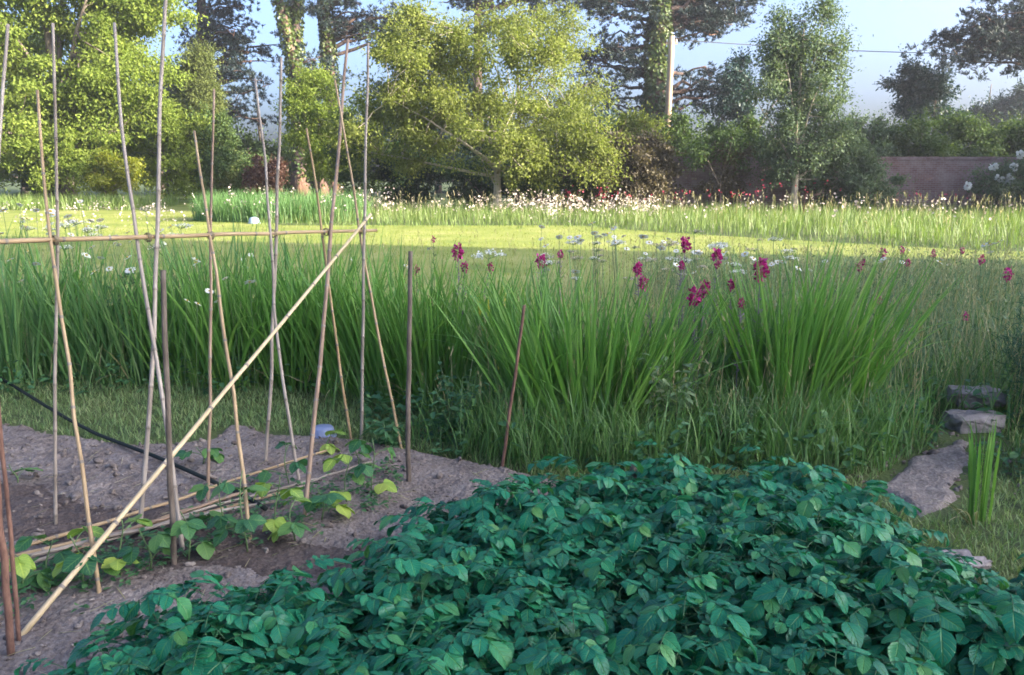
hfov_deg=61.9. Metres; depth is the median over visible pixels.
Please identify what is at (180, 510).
spare cane
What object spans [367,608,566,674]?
potato plant
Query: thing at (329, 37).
pine tree
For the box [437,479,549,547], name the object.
potato plant
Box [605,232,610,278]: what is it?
white daisy
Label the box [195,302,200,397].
white daisy
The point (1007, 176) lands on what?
rose bush
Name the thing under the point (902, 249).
magenta flower
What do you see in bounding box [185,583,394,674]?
potato plant
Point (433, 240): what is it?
magenta flower
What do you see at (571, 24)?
airy tree
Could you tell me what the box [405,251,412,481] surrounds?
wooden stake
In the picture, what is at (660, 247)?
white daisy
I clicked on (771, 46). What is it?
telephone wire
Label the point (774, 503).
potato plant
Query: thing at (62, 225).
umbel flower
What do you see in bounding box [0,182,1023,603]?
ground
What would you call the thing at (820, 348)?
sword leaf clump
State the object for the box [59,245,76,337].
umbel flower
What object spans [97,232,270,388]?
sword leaf clump
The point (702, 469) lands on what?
potato plant
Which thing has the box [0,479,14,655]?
rusty stake
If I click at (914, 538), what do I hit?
potato plant
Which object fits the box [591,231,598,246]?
white daisy
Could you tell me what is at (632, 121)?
border shrub
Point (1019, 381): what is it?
fennel plant
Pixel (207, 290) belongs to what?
white daisy
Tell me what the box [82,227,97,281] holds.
umbel flower
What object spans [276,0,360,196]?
pine tree
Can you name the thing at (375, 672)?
potato plant
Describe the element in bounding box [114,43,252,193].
tree
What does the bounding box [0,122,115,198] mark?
laurel bush
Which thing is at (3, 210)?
white daisy
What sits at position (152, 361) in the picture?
bamboo cane
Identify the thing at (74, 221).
umbel flower
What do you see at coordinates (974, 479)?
clump
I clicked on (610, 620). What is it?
potato plant
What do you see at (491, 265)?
magenta flower
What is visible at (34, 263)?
white daisy
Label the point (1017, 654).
potato plant
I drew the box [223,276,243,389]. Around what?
white daisy
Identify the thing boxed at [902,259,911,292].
magenta flower
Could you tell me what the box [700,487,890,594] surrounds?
potato plant
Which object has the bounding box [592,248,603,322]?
umbel flower
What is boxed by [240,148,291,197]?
copper bush
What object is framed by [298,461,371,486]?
spare cane
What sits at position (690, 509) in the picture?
potato plant
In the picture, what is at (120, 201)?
rough grass
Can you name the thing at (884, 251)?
magenta flower
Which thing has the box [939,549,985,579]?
field stone
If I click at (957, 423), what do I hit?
stone block
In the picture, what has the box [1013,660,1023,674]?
potato plant
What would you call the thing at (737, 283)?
umbel flower
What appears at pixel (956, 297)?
seeding grass
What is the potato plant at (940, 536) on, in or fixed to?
on the soil bed
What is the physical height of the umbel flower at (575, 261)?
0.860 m
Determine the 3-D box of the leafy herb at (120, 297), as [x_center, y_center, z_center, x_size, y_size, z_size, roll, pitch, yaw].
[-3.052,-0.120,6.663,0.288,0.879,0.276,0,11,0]
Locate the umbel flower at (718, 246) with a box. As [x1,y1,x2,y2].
[713,242,725,285]
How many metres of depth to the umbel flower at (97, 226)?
8.40 m
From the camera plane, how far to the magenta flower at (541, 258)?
5.81 m
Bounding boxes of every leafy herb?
[105,269,136,355]
[364,414,405,448]
[429,358,488,446]
[635,352,713,436]
[710,379,765,453]
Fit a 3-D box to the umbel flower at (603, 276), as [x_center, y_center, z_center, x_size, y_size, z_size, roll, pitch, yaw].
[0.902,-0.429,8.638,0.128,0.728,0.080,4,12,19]
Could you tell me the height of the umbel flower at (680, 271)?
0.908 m
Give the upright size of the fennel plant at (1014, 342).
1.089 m
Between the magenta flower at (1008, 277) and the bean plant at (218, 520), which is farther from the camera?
the magenta flower at (1008, 277)
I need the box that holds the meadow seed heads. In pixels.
[273,187,1023,243]
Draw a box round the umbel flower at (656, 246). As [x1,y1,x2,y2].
[652,243,667,322]
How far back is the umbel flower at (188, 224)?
7.56 m
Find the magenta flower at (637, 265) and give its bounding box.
[632,261,643,370]
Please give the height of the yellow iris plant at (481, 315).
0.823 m
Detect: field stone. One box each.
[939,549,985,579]
[983,557,992,569]
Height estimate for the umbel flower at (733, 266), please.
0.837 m
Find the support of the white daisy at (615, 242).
on the ground at (944, 440)
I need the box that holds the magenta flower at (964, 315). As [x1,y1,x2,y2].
[958,311,969,373]
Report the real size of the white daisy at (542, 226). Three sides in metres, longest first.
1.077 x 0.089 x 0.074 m
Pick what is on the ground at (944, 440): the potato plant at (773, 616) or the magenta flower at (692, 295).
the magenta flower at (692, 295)
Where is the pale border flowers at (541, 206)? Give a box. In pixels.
[0,184,1012,227]
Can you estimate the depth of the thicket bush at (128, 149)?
42.89 m
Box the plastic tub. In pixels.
[315,424,336,437]
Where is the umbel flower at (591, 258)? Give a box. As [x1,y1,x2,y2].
[588,256,599,309]
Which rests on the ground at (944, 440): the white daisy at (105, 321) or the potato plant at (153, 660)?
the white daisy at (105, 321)
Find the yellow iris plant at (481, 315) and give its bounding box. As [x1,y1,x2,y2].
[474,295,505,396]
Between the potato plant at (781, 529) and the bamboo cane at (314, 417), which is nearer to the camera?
the potato plant at (781, 529)
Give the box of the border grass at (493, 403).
[0,272,1023,474]
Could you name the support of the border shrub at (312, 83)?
on the ground at (944, 440)
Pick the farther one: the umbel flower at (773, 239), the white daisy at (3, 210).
the umbel flower at (773, 239)
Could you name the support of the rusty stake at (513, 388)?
in the soil bed
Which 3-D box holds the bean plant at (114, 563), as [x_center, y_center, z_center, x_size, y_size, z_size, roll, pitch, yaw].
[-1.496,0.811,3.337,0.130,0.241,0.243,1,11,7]
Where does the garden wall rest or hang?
on the ground at (944, 440)
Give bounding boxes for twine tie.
[52,235,59,244]
[144,232,151,241]
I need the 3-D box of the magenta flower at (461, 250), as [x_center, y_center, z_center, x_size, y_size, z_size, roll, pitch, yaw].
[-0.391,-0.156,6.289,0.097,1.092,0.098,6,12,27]
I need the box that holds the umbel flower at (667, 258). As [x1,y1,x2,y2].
[666,256,677,303]
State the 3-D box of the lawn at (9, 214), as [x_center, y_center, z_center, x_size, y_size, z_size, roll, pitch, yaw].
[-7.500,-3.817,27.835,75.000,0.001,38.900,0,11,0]
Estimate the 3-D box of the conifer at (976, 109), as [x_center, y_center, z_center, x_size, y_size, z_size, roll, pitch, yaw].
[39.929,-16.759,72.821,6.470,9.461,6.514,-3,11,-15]
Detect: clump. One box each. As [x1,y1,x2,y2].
[0,216,62,354]
[0,217,134,351]
[0,226,110,386]
[0,236,188,384]
[29,239,214,385]
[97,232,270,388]
[127,208,320,355]
[131,229,319,390]
[212,231,424,392]
[225,218,426,349]
[246,223,428,397]
[278,231,516,404]
[338,247,521,411]
[402,247,599,396]
[413,254,663,403]
[425,245,789,447]
[563,272,777,420]
[632,228,970,433]
[659,270,844,406]
[926,418,1000,528]
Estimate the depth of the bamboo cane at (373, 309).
4.95 m
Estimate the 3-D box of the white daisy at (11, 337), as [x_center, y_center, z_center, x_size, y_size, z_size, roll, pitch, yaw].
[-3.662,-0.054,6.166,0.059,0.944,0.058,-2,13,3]
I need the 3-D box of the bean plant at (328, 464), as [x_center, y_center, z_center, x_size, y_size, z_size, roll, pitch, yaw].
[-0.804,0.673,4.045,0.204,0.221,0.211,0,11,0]
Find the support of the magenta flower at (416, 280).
on the ground at (944, 440)
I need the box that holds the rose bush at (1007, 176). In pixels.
[960,150,1023,211]
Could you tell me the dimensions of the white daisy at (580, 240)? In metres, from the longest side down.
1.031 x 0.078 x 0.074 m
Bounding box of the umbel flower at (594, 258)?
[590,241,602,329]
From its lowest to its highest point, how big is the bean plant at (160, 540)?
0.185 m
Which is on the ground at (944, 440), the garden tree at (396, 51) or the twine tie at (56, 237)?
the garden tree at (396, 51)
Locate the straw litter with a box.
[0,429,519,674]
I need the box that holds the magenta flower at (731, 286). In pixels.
[721,279,735,399]
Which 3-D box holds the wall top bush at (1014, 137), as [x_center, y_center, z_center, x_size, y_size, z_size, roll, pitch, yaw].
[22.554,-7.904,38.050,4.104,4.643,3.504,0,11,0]
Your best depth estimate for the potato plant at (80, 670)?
2.32 m
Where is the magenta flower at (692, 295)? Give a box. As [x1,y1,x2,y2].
[686,285,702,412]
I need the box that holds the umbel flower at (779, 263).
[777,261,786,283]
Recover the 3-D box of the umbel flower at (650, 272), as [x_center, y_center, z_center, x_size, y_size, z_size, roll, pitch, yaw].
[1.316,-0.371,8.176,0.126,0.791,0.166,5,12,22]
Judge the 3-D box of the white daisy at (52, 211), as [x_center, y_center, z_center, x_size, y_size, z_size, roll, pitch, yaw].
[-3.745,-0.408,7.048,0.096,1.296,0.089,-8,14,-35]
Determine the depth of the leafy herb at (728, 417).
4.86 m
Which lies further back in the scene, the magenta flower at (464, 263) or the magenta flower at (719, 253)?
the magenta flower at (464, 263)
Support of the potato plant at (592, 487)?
on the soil bed
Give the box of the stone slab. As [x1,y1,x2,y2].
[944,385,1006,407]
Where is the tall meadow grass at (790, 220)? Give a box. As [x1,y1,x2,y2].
[252,197,1023,255]
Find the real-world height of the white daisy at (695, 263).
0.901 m
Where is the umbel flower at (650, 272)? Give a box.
[644,258,656,307]
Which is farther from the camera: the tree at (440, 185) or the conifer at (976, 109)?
the conifer at (976, 109)
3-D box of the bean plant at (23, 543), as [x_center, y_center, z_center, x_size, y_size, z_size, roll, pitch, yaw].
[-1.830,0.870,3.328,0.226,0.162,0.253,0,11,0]
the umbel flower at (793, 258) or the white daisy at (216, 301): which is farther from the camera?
the umbel flower at (793, 258)
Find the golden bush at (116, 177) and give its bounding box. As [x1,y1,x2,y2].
[80,145,151,200]
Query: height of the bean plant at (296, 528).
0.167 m
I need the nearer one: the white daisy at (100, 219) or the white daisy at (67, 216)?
the white daisy at (100, 219)
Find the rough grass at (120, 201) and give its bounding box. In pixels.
[0,190,184,210]
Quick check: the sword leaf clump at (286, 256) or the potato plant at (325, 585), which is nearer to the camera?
the potato plant at (325, 585)
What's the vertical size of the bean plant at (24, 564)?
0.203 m
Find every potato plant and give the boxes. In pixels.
[14,658,103,674]
[40,610,266,674]
[70,565,324,674]
[118,636,238,674]
[166,641,302,674]
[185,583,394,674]
[190,555,365,647]
[233,655,312,674]
[244,608,422,674]
[275,529,520,674]
[280,565,417,644]
[317,532,520,612]
[332,614,491,674]
[356,523,529,648]
[364,483,537,582]
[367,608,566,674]
[370,670,403,674]
[381,560,586,674]
[409,528,613,604]
[423,589,641,674]
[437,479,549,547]
[443,473,605,575]
[447,536,608,644]
[472,454,638,548]
[516,534,676,617]
[528,460,651,513]
[529,590,646,671]
[538,497,664,567]
[550,493,710,601]
[556,623,707,674]
[561,476,733,537]
[565,564,704,635]
[571,596,776,669]
[579,633,770,674]
[581,439,712,513]
[583,524,785,622]
[607,592,843,674]
[608,487,750,573]
[618,470,766,536]
[638,530,885,668]
[643,462,788,516]
[660,521,786,588]
[690,499,800,557]
[699,463,855,547]
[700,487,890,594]
[706,443,863,517]
[722,491,874,570]
[723,549,884,613]
[748,579,957,674]
[754,485,908,545]
[761,607,943,674]
[773,462,921,535]
[802,646,943,674]
[803,540,1023,674]
[807,537,951,644]
[827,507,943,567]
[856,528,981,623]
[866,637,949,674]
[868,532,1015,635]
[931,563,1023,674]
[937,567,1023,611]
[942,609,1023,674]
[998,622,1023,649]
[1009,553,1023,585]
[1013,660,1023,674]
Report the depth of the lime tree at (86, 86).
39.00 m
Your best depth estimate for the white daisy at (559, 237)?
8.37 m
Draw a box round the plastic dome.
[248,217,258,223]
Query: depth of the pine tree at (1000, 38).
43.34 m
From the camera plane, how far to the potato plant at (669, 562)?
2.73 m
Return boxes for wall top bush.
[648,100,722,156]
[711,103,794,156]
[835,103,907,156]
[878,107,964,156]
[929,104,1019,156]
[978,110,1023,156]
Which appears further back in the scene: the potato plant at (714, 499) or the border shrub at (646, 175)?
the border shrub at (646, 175)
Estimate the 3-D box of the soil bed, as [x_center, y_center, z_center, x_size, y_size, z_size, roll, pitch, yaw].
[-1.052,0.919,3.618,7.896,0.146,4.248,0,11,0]
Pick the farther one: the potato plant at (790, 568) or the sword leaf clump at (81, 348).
the sword leaf clump at (81, 348)
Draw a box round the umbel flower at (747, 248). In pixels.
[745,247,759,296]
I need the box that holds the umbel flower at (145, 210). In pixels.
[138,207,153,268]
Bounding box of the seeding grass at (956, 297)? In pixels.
[0,221,1023,455]
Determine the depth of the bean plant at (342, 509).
3.81 m
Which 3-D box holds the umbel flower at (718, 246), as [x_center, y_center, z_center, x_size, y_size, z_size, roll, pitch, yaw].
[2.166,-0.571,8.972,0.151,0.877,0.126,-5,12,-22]
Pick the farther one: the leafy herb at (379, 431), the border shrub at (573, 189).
the border shrub at (573, 189)
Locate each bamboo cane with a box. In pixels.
[0,24,9,153]
[36,90,100,593]
[51,23,59,524]
[113,22,184,549]
[137,0,167,524]
[193,130,251,539]
[206,89,214,501]
[254,78,299,479]
[263,57,282,460]
[302,39,348,517]
[305,128,351,438]
[334,80,402,448]
[360,43,368,439]
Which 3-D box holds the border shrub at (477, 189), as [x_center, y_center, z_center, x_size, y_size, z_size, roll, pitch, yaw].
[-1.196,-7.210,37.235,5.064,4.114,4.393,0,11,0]
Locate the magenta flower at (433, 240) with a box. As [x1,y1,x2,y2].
[431,236,436,298]
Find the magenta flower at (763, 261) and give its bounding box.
[753,257,769,350]
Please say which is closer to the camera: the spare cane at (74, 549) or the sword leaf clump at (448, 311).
the spare cane at (74, 549)
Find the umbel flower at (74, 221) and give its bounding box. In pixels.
[67,219,88,323]
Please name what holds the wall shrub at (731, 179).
on the ground at (944, 440)
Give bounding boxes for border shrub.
[268,57,359,198]
[312,91,398,204]
[368,136,455,207]
[428,134,524,207]
[508,169,607,210]
[589,120,690,210]
[607,98,674,150]
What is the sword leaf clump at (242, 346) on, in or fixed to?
on the ground at (944, 440)
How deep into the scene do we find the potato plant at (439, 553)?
2.92 m
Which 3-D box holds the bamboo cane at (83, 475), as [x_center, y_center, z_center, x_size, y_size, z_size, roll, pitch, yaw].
[-1.795,0.018,3.434,0.037,2.288,0.030,-6,-15,-30]
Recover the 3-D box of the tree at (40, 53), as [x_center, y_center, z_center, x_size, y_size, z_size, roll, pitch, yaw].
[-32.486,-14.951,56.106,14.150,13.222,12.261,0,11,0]
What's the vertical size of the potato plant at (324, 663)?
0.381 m
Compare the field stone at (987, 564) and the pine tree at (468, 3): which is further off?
the pine tree at (468, 3)
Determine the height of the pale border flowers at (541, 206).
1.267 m
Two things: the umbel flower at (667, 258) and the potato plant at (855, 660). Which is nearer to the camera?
the potato plant at (855, 660)
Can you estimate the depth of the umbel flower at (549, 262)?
6.38 m
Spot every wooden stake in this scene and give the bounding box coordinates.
[160,270,176,565]
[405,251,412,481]
[630,464,636,477]
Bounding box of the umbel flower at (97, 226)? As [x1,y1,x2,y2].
[93,225,107,295]
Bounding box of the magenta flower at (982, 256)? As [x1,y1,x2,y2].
[975,254,985,298]
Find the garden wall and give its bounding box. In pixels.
[537,156,1023,210]
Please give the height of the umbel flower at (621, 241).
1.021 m
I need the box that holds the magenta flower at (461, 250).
[451,242,464,293]
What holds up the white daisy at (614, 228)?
on the ground at (944, 440)
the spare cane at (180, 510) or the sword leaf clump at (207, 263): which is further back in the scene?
the sword leaf clump at (207, 263)
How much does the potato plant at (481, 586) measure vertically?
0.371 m
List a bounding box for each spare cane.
[0,491,279,561]
[7,449,326,551]
[9,500,274,558]
[34,478,316,562]
[54,492,247,554]
[84,492,236,543]
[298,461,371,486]
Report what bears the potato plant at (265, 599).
on the soil bed
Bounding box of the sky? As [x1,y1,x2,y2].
[0,0,1023,181]
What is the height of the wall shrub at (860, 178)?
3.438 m
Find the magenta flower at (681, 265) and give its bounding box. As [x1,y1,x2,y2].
[676,260,685,327]
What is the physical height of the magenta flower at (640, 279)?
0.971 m
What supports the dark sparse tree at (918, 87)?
on the ground at (944, 440)
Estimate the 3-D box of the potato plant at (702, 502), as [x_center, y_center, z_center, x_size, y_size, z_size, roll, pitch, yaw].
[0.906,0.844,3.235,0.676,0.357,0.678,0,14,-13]
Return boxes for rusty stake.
[0,407,21,640]
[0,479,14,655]
[500,305,525,466]
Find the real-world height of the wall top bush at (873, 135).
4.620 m
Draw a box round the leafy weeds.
[0,337,1023,616]
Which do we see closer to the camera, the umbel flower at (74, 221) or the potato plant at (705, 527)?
the potato plant at (705, 527)
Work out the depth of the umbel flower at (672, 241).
8.88 m
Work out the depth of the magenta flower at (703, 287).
5.25 m
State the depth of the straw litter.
3.92 m
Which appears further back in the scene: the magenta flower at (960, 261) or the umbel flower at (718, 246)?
the magenta flower at (960, 261)
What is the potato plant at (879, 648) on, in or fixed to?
on the soil bed
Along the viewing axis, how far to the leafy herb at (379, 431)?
4.89 m
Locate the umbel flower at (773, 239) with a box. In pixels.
[768,237,782,309]
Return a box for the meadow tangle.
[619,237,1023,409]
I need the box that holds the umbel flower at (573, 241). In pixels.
[564,240,581,289]
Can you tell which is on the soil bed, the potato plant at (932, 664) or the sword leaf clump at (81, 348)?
the potato plant at (932, 664)
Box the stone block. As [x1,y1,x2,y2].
[942,409,1005,433]
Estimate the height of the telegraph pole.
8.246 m
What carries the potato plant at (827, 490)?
on the soil bed
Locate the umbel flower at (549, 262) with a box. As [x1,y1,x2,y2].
[543,260,555,331]
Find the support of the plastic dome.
on the lawn at (9, 214)
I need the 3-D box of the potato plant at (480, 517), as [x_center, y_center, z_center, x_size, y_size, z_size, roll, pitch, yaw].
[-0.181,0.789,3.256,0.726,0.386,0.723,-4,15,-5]
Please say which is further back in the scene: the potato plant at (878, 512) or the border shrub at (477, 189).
the border shrub at (477, 189)
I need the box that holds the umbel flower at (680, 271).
[676,258,690,318]
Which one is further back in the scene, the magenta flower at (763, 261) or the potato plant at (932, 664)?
the magenta flower at (763, 261)
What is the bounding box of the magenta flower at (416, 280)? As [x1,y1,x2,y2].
[414,265,420,327]
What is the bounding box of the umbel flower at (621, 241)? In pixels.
[609,240,625,287]
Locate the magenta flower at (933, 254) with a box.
[928,249,936,297]
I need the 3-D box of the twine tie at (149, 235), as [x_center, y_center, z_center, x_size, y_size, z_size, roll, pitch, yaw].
[-1.652,-0.455,3.873,0.048,0.045,0.016,8,14,36]
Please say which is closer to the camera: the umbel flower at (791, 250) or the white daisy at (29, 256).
the white daisy at (29, 256)
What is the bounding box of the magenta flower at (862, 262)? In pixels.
[856,259,864,297]
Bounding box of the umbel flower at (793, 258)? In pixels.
[783,255,798,315]
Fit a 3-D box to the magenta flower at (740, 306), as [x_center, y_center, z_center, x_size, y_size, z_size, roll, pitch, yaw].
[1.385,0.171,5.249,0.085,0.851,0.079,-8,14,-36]
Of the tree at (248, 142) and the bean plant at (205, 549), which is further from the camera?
the tree at (248, 142)
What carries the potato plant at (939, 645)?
on the soil bed
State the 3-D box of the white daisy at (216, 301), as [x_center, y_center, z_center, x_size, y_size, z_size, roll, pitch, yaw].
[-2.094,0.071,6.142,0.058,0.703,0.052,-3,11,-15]
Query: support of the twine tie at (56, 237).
attached to the ridge bar
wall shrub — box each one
[678,110,758,212]
[683,129,760,206]
[799,139,916,213]
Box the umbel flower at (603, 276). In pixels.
[598,259,606,330]
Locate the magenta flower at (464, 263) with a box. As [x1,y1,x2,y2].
[460,261,467,354]
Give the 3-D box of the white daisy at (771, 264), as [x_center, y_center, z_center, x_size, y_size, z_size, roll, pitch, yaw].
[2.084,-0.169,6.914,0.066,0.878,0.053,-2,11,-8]
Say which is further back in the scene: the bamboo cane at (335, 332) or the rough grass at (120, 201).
the rough grass at (120, 201)
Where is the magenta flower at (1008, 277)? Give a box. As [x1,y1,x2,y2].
[1000,266,1014,315]
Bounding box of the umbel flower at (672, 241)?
[666,240,677,302]
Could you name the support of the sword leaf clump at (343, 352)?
on the ground at (944, 440)
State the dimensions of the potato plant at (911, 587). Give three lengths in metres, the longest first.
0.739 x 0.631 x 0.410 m
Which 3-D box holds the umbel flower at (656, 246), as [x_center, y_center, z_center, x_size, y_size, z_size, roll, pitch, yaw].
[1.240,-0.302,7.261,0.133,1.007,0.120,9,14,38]
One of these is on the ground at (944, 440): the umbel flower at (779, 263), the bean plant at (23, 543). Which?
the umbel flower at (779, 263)
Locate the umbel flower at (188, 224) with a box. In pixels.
[175,223,192,257]
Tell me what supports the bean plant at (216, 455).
on the soil bed
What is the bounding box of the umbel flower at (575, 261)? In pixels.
[570,256,584,281]
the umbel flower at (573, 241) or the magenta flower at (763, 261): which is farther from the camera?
the umbel flower at (573, 241)
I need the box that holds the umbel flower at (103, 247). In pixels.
[98,225,110,303]
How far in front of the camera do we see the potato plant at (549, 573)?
2.80 m
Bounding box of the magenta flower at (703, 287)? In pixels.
[697,279,710,396]
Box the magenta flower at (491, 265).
[481,262,493,298]
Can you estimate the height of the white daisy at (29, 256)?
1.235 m
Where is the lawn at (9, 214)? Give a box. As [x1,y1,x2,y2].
[0,200,1023,326]
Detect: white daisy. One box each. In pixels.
[0,208,18,311]
[0,290,20,385]
[17,279,30,384]
[19,217,25,308]
[20,224,30,327]
[24,217,35,318]
[32,208,45,335]
[33,262,45,377]
[49,209,55,288]
[49,214,65,290]
[64,214,78,279]
[77,200,93,288]
[81,253,90,293]
[91,270,116,387]
[96,218,106,295]
[124,267,137,311]
[185,299,188,397]
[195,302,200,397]
[205,288,209,394]
[214,300,227,391]
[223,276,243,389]
[245,280,254,380]
[537,225,544,289]
[556,235,562,259]
[577,239,584,282]
[589,222,594,281]
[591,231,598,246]
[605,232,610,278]
[611,226,617,312]
[612,241,618,295]
[639,234,648,310]
[645,241,652,330]
[657,245,665,319]
[670,263,678,308]
[691,250,699,336]
[696,252,700,333]
[720,256,727,336]
[741,251,748,294]
[769,263,774,284]
[982,243,987,301]
[986,251,993,292]
[987,242,993,304]
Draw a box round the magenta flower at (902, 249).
[898,245,904,288]
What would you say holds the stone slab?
on the ground at (944, 440)
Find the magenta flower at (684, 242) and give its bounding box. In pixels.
[678,235,691,324]
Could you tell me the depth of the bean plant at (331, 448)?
4.80 m
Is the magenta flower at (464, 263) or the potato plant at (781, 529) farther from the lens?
the magenta flower at (464, 263)
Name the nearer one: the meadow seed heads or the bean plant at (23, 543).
the bean plant at (23, 543)
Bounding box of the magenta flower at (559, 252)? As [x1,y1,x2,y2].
[557,250,564,314]
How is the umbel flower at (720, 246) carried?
on the ground at (944, 440)
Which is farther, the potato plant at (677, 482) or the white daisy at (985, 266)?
the white daisy at (985, 266)
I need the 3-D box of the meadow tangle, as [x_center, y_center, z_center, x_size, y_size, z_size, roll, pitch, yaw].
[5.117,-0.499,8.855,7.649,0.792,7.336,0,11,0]
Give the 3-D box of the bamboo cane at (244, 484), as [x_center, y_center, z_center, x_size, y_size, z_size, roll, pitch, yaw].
[-1.335,-0.025,3.945,0.036,2.219,0.026,-5,-21,-25]
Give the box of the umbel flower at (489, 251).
[471,249,506,259]
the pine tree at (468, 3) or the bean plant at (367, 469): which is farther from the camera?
the pine tree at (468, 3)
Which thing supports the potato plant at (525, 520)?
on the soil bed
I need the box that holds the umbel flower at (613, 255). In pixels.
[606,238,619,284]
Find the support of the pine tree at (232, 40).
on the ground at (944, 440)
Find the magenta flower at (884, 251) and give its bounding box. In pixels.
[878,248,887,289]
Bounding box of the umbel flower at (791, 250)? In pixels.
[781,249,793,301]
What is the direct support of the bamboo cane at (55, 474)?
in the soil bed
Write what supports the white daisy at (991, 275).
on the ground at (944, 440)
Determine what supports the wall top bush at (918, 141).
on the ground at (944, 440)
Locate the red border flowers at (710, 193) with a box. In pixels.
[564,175,968,209]
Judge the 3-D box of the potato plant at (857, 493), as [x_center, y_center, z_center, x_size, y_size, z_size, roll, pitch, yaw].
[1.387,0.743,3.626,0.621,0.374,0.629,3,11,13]
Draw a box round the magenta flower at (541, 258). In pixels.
[535,253,546,278]
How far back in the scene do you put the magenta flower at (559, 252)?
6.40 m
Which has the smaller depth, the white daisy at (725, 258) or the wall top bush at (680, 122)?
the white daisy at (725, 258)
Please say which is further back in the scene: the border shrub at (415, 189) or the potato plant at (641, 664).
the border shrub at (415, 189)
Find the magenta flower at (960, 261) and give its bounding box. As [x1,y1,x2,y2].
[957,247,964,289]
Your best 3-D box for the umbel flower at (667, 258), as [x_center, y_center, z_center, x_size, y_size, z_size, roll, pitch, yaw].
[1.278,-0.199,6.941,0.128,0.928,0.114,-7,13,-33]
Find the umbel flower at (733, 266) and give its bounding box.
[726,262,741,322]
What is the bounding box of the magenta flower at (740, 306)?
[731,298,745,404]
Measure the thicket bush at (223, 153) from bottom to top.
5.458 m
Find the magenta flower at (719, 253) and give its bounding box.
[709,248,722,378]
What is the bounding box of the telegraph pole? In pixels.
[664,36,677,130]
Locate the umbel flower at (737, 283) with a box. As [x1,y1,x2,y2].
[730,270,743,314]
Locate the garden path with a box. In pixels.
[879,439,968,516]
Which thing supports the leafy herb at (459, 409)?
on the ground at (944, 440)
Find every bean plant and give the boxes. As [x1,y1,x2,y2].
[0,547,53,592]
[7,464,42,482]
[15,534,74,588]
[52,526,120,581]
[101,513,152,575]
[116,528,170,568]
[163,511,215,559]
[174,447,224,463]
[188,478,248,536]
[210,471,268,551]
[253,441,307,483]
[253,475,303,532]
[267,495,312,542]
[298,489,354,519]
[320,429,346,454]
[323,457,364,502]
[333,444,376,463]
[345,439,396,495]
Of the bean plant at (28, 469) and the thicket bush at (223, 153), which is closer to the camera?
the bean plant at (28, 469)
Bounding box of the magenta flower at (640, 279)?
[638,275,655,344]
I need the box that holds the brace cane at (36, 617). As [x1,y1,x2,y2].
[21,213,371,635]
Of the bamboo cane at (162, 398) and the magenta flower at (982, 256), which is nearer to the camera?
the bamboo cane at (162, 398)
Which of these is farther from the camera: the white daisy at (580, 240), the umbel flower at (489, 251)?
the umbel flower at (489, 251)
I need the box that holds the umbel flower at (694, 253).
[690,229,703,361]
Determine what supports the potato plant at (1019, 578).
on the soil bed
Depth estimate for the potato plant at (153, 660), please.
2.28 m
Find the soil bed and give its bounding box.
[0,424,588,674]
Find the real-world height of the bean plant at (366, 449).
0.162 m
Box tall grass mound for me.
[183,186,375,222]
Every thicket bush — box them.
[0,140,26,193]
[14,145,92,198]
[71,109,156,195]
[110,96,221,201]
[169,98,251,201]
[215,145,287,200]
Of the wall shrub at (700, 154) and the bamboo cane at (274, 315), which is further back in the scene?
the wall shrub at (700, 154)
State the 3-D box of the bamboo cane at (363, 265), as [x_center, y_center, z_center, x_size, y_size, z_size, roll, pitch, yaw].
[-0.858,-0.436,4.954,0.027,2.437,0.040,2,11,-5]
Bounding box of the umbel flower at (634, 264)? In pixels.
[632,245,638,292]
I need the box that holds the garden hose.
[0,377,267,510]
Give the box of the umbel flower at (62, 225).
[59,222,74,266]
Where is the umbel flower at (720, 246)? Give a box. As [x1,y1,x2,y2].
[707,243,727,345]
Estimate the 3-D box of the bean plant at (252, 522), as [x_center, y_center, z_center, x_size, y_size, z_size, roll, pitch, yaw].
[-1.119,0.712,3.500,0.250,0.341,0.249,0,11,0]
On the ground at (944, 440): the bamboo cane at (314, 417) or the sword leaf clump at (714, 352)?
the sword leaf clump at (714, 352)
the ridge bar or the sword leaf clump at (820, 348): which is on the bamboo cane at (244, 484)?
the ridge bar
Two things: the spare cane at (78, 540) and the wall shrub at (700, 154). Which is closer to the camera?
the spare cane at (78, 540)
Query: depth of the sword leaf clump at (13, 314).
6.46 m
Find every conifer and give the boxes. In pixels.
[946,84,1003,152]
[975,76,1023,128]
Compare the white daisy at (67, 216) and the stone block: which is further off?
the white daisy at (67, 216)
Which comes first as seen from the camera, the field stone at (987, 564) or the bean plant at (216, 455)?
the field stone at (987, 564)
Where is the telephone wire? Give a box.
[677,39,986,53]
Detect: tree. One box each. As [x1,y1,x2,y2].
[0,0,209,198]
[0,30,111,194]
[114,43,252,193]
[148,0,287,194]
[163,29,246,201]
[216,86,308,192]
[270,0,347,197]
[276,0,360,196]
[300,0,434,193]
[315,0,646,212]
[360,42,506,193]
[439,0,602,192]
[440,0,621,207]
[523,91,638,156]
[569,0,767,131]
[691,17,810,132]
[732,0,876,212]
[874,46,979,143]
[907,0,1023,81]
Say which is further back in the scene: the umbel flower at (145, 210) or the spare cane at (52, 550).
the umbel flower at (145, 210)
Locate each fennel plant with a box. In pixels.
[971,275,1023,422]
[1005,333,1023,431]
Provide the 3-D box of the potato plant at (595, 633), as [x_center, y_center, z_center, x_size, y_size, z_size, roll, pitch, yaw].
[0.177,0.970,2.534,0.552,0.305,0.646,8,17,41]
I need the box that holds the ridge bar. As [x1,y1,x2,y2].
[0,229,376,243]

